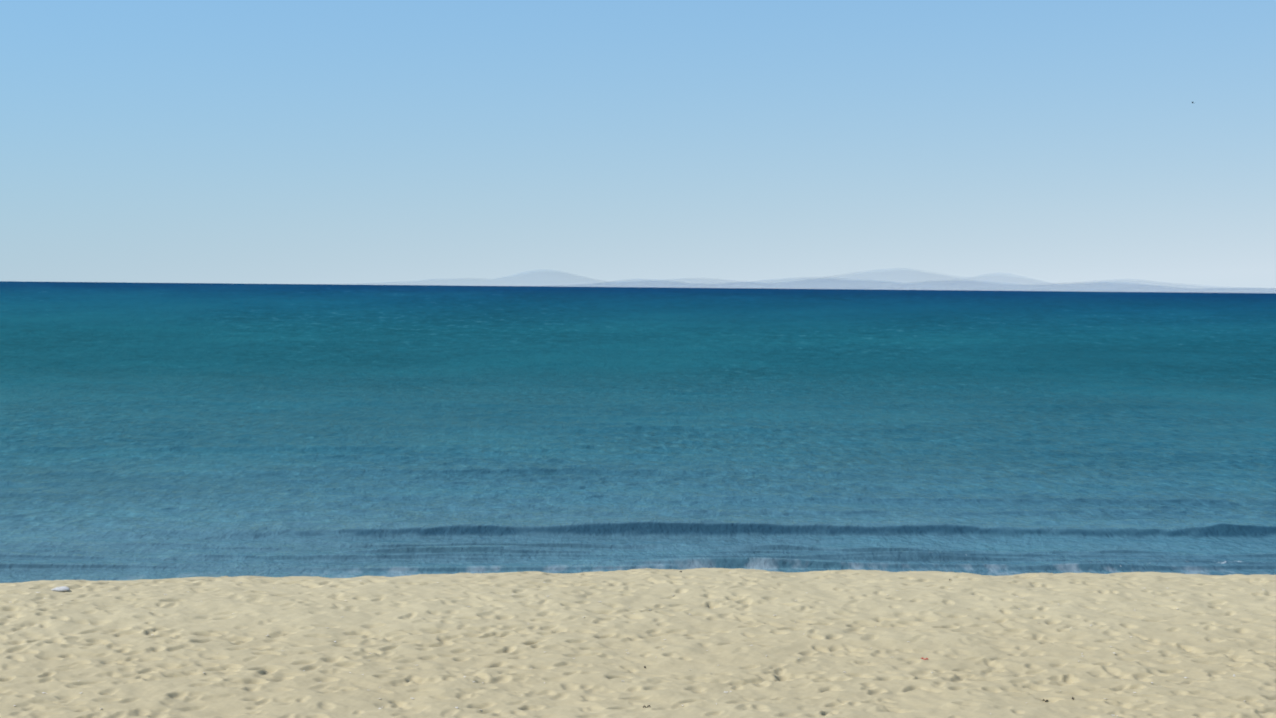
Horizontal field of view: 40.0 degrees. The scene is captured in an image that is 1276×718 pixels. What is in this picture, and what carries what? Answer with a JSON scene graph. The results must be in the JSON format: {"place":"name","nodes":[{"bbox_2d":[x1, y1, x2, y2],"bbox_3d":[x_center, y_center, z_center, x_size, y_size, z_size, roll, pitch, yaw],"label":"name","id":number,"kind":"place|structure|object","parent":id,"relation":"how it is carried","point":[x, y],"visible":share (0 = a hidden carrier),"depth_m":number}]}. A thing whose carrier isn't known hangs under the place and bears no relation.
{"place":"outdoors","nodes":[
{"label":"outdoors","id":0,"kind":"place"},
{"bbox_2d":[51,586,69,591],"bbox_3d":[-6.497,2.593,19.727,0.202,0.048,0.125,0,17,-19],"label":"stone slab","id":1,"kind":"object","parent":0,"point":[63,589],"depth_m":19.70},
{"bbox_2d":[0,281,1275,582],"bbox_3d":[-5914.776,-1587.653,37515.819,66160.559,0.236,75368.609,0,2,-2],"label":"sea water","id":2,"kind":"structure","parent":0,"point":[210,429],"depth_m":53.80},
{"bbox_2d":[0,568,1275,717],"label":"beach sand","id":3,"kind":"structure","parent":0,"point":[985,645],"depth_m":17.31},
{"bbox_2d":[643,571,1073,707],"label":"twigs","id":4,"kind":"object","parent":3,"relation":"on","point":[650,706],"visible":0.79,"depth_m":15.28},
{"bbox_2d":[0,0,1275,292],"label":"sky","id":5,"kind":"structure","parent":0,"point":[340,142]},
{"bbox_2d":[14,572,1263,715],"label":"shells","id":6,"kind":"object","parent":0,"point":[573,658],"visible":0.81,"depth_m":17.48},
{"bbox_2d":[356,270,1275,292],"bbox_3d":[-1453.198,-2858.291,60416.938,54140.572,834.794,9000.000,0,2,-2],"label":"mountains","id":7,"kind":"structure","parent":0,"point":[879,284],"depth_m":58613.34},
{"bbox_2d":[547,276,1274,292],"bbox_3d":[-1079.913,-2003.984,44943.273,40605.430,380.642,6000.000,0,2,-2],"label":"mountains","id":8,"kind":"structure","parent":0,"point":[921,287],"depth_m":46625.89}
]}

